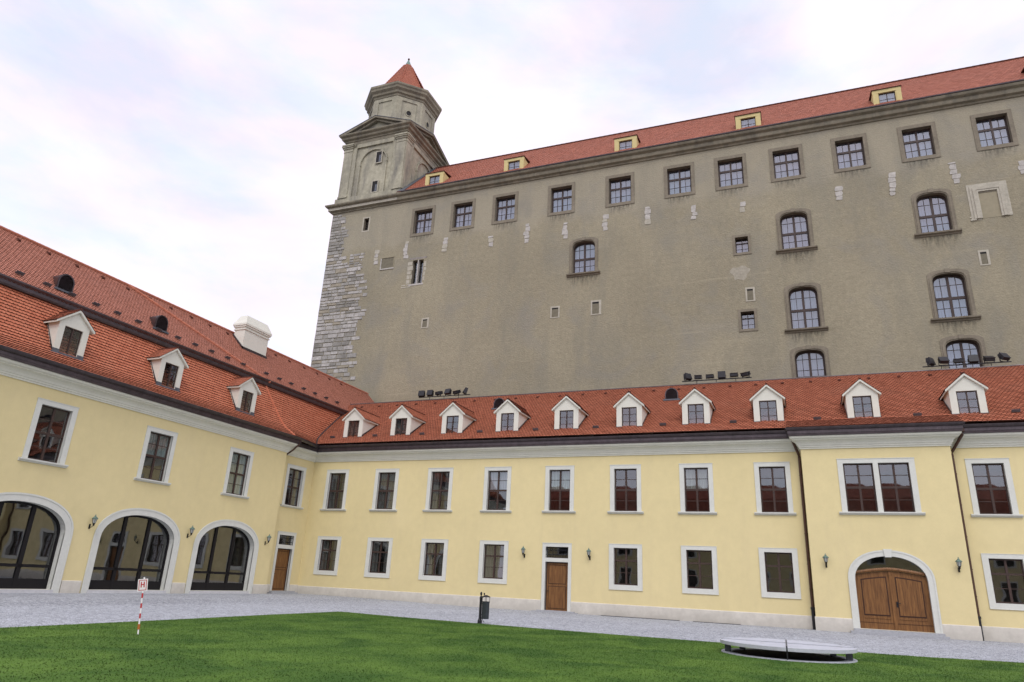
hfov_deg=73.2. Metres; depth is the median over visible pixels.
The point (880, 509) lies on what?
twin window
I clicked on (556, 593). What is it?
door
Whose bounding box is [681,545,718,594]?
window
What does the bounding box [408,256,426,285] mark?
twin window
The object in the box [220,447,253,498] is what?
window
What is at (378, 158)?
slit window
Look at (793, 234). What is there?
arched window
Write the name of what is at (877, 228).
palace
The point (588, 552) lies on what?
wall lantern
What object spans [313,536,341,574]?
window
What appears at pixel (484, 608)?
litter bin
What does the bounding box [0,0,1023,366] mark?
sky
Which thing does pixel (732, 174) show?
window
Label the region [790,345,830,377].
arched window
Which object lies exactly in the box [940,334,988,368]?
arched window
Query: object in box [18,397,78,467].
window
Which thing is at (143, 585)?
marker post
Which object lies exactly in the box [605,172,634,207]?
window
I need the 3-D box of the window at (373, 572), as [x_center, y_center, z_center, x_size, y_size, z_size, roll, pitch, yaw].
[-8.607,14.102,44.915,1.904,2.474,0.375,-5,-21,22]
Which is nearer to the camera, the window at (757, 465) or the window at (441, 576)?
the window at (757, 465)
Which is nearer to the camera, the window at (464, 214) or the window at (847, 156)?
the window at (847, 156)
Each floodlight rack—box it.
[418,387,469,398]
[682,371,751,382]
[923,352,1011,368]
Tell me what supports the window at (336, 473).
in the courtyard wing at (893, 496)
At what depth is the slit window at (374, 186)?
73.97 m
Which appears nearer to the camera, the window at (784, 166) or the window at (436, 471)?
the window at (436, 471)
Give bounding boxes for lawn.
[0,611,1023,681]
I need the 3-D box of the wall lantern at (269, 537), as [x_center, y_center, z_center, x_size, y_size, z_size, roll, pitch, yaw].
[-15.214,12.400,43.065,0.397,0.671,0.273,-16,-27,43]
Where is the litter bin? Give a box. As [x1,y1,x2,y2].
[477,592,489,623]
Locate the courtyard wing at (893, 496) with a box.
[297,364,1023,642]
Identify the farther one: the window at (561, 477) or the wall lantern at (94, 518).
the window at (561, 477)
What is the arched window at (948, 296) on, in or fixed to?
in the palace
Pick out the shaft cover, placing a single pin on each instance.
(787, 650)
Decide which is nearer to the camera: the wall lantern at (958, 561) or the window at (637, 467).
the wall lantern at (958, 561)
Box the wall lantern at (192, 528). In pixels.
[186,526,194,537]
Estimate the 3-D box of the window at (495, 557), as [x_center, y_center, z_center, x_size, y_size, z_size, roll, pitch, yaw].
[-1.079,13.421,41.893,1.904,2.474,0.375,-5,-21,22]
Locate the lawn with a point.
(341, 646)
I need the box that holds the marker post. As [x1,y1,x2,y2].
[137,577,147,633]
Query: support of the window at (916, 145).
in the palace
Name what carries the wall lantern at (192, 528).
attached to the arcade wing at (148, 430)
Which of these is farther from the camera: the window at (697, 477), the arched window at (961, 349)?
the arched window at (961, 349)
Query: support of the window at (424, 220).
in the palace
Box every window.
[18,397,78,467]
[133,425,178,485]
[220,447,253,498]
[280,463,306,509]
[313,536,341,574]
[320,469,349,510]
[362,216,370,231]
[364,537,392,577]
[369,468,399,511]
[370,179,378,192]
[375,150,382,163]
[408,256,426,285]
[410,205,435,236]
[418,539,448,580]
[422,467,453,511]
[449,198,475,230]
[477,540,508,583]
[480,466,511,512]
[491,191,518,224]
[542,465,575,512]
[547,182,574,215]
[566,237,599,277]
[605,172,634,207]
[607,464,643,513]
[609,544,642,590]
[663,162,694,198]
[678,463,716,514]
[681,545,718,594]
[714,153,747,190]
[732,234,751,255]
[738,308,757,331]
[753,462,796,515]
[758,547,800,598]
[768,144,805,182]
[775,208,817,253]
[784,282,828,333]
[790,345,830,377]
[830,133,870,172]
[837,457,925,514]
[897,121,940,162]
[911,188,961,237]
[926,268,980,322]
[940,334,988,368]
[965,458,1023,517]
[966,180,1012,220]
[970,109,1018,150]
[981,553,1023,610]
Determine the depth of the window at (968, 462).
33.49 m
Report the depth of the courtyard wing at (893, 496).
38.93 m
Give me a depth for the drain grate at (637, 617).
37.45 m
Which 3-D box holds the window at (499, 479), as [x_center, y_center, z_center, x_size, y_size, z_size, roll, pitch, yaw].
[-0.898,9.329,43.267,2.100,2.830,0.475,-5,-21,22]
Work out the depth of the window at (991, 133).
52.72 m
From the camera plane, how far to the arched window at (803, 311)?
53.64 m
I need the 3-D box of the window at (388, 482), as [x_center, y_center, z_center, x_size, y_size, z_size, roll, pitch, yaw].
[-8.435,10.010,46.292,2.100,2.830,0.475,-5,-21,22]
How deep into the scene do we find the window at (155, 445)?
36.58 m
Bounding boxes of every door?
[267,531,297,593]
[531,542,577,613]
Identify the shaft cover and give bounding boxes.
[720,637,857,663]
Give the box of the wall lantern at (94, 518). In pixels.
[88,515,97,528]
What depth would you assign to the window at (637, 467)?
40.21 m
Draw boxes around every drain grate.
[600,615,679,620]
[693,621,740,624]
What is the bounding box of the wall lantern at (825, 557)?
[822,554,828,567]
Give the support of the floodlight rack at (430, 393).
on the courtyard wing at (893, 496)
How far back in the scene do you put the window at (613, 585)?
38.79 m
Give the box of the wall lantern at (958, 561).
[955,557,961,571]
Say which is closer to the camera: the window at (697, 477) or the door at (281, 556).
the window at (697, 477)
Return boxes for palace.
[311,56,1023,402]
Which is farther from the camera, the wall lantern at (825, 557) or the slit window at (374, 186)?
the slit window at (374, 186)
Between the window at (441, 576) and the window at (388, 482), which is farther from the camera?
the window at (388, 482)
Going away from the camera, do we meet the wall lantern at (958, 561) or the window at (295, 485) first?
the wall lantern at (958, 561)
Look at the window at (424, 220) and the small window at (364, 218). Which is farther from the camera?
the small window at (364, 218)
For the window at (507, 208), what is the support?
in the palace
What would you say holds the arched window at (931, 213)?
in the palace
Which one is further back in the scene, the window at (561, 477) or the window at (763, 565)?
the window at (561, 477)
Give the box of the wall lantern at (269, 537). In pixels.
[264,534,271,544]
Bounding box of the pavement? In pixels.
[0,593,1023,662]
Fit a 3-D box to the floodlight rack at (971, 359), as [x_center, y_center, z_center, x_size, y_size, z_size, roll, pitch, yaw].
[26.987,1.269,40.972,4.526,0.921,0.632,-5,-21,22]
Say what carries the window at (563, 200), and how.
in the palace
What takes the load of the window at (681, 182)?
in the palace
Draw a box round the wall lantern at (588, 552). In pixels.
[587,548,590,559]
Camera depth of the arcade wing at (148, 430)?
37.04 m
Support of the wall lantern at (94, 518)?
attached to the arcade wing at (148, 430)
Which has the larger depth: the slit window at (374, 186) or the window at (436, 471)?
the slit window at (374, 186)
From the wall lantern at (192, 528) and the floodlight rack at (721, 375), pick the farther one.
the floodlight rack at (721, 375)
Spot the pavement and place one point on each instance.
(27, 609)
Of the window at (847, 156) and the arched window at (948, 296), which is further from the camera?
the window at (847, 156)
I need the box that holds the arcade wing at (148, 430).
[0,225,373,593]
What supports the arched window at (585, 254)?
in the palace
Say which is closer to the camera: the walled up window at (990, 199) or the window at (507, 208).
the walled up window at (990, 199)
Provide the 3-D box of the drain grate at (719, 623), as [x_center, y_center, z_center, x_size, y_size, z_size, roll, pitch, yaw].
[10.663,14.702,35.917,2.400,0.042,0.280,-5,-21,22]
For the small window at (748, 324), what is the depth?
54.84 m
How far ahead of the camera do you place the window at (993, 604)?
32.21 m
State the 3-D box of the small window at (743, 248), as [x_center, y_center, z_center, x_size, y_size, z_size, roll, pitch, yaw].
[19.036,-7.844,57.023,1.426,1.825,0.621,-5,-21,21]

